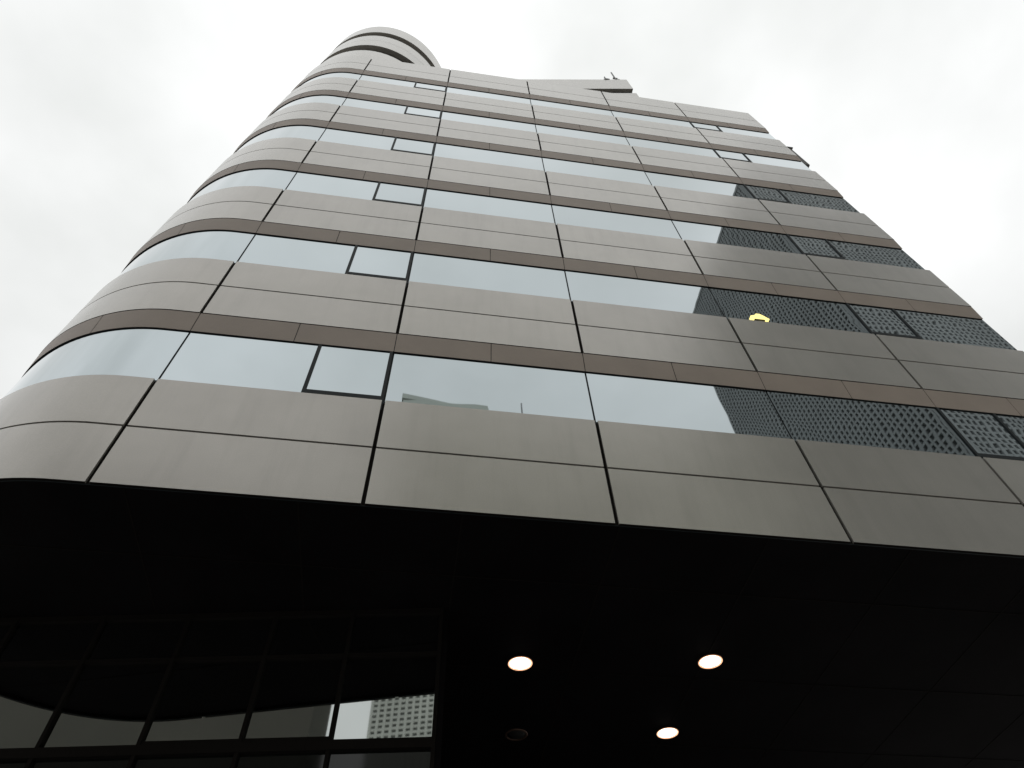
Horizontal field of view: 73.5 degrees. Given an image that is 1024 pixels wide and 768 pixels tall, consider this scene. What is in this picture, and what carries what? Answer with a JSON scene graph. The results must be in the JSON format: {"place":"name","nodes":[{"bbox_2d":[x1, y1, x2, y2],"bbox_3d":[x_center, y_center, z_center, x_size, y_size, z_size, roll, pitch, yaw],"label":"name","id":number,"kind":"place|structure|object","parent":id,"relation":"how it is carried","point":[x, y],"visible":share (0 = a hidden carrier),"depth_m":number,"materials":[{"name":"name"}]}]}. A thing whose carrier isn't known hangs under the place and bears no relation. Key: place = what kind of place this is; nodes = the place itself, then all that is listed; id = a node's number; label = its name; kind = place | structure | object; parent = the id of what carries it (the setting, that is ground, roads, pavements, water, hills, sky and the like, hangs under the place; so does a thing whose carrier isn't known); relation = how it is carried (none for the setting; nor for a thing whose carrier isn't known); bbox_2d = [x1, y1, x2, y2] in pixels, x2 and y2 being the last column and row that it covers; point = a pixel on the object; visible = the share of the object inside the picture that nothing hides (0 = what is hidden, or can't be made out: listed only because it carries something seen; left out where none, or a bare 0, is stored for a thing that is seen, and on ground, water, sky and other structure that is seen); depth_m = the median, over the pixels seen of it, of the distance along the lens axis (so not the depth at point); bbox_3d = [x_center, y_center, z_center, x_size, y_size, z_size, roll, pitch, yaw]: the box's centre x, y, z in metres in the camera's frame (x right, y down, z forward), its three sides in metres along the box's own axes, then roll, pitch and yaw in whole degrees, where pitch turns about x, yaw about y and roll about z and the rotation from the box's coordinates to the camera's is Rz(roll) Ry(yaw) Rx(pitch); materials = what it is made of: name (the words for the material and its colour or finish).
{"place":"outdoors","nodes":[
{"label":"outdoors","id":0,"kind":"place"},
{"bbox_2d":[0,27,1023,767],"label":"office tower","id":1,"kind":"structure","parent":0,"point":[380,397],"depth_m":11.51,"materials":[{"name":"metal"}]},
{"bbox_2d":[0,607,443,767],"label":"lobby window","id":2,"kind":"structure","parent":1,"relation":"in","point":[353,688],"depth_m":9.48,"materials":[{"name":"black glass"}]},
{"bbox_2d":[4,328,1023,461],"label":"ribbon window","id":3,"kind":"structure","parent":1,"relation":"in","point":[156,353],"depth_m":11.82,"materials":[{"name":"glass"}]},
{"bbox_2d":[505,729,527,740],"bbox_3d":[0.081,6.563,12.820,0.430,0.065,0.430,6,-55,-6],"label":"downlight","id":4,"kind":"object","parent":1,"relation":"attached to","point":[515,734],"visible":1,"depth_m":12.78,"materials":[{"name":"black"}]},
{"bbox_2d":[507,656,532,670],"bbox_3d":[0.138,4.666,11.449,0.430,0.065,0.430,6,-55,-6],"label":"downlight","id":5,"kind":"object","parent":1,"relation":"attached to","point":[519,663],"visible":1,"depth_m":11.41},
{"bbox_2d":[280,72,775,139],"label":"ribbon window","id":6,"kind":"structure","parent":1,"relation":"in","point":[445,89],"depth_m":28.39,"materials":[{"name":"glass"}]},
{"bbox_2d":[273,95,811,170],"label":"ribbon window","id":7,"kind":"structure","parent":1,"relation":"in","point":[330,99],"depth_m":25.25,"materials":[{"name":"glass"}]},
{"bbox_2d":[237,125,859,212],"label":"ribbon window","id":8,"kind":"structure","parent":1,"relation":"in","point":[433,149],"depth_m":21.98,"materials":[{"name":"glass"}]},
{"bbox_2d":[189,169,924,269],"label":"ribbon window","id":9,"kind":"structure","parent":1,"relation":"in","point":[273,178],"depth_m":18.62,"materials":[{"name":"glass"}]},
{"bbox_2d":[119,230,1016,349],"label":"ribbon window","id":10,"kind":"structure","parent":1,"relation":"in","point":[235,246],"depth_m":15.27,"materials":[{"name":"glass"}]},
{"bbox_2d":[656,727,678,738],"bbox_3d":[2.934,6.584,12.937,0.430,0.065,0.430,6,-55,-6],"label":"downlight","id":11,"kind":"object","parent":1,"relation":"attached to","point":[667,732],"visible":1,"depth_m":12.90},
{"bbox_2d":[697,654,722,668],"bbox_3d":[3.350,4.690,11.581,0.430,0.065,0.430,6,-55,-6],"label":"downlight","id":12,"kind":"object","parent":1,"relation":"attached to","point":[709,661],"visible":1,"depth_m":11.54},
{"bbox_2d":[787,146,809,167],"bbox_3d":[11.545,-9.097,28.608,0.778,2.220,0.980,6,-55,-6],"label":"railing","id":13,"kind":"object","parent":1,"relation":"attached to","point":[803,160],"visible":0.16,"depth_m":27.99,"materials":[{"name":"grey metal"}]},
{"bbox_2d":[0,0,1023,398],"label":"sky","id":14,"kind":"structure","parent":0,"point":[114,113],"materials":[{"name":"white"}]},
{"bbox_2d":[749,314,768,321],"bbox_3d":[5.469,-1.444,15.188,0.420,0.270,0.100,6,-55,-6],"label":"ledge lamp","id":15,"kind":"object","parent":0,"point":[757,317],"visible":0.97,"depth_m":15.14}
]}

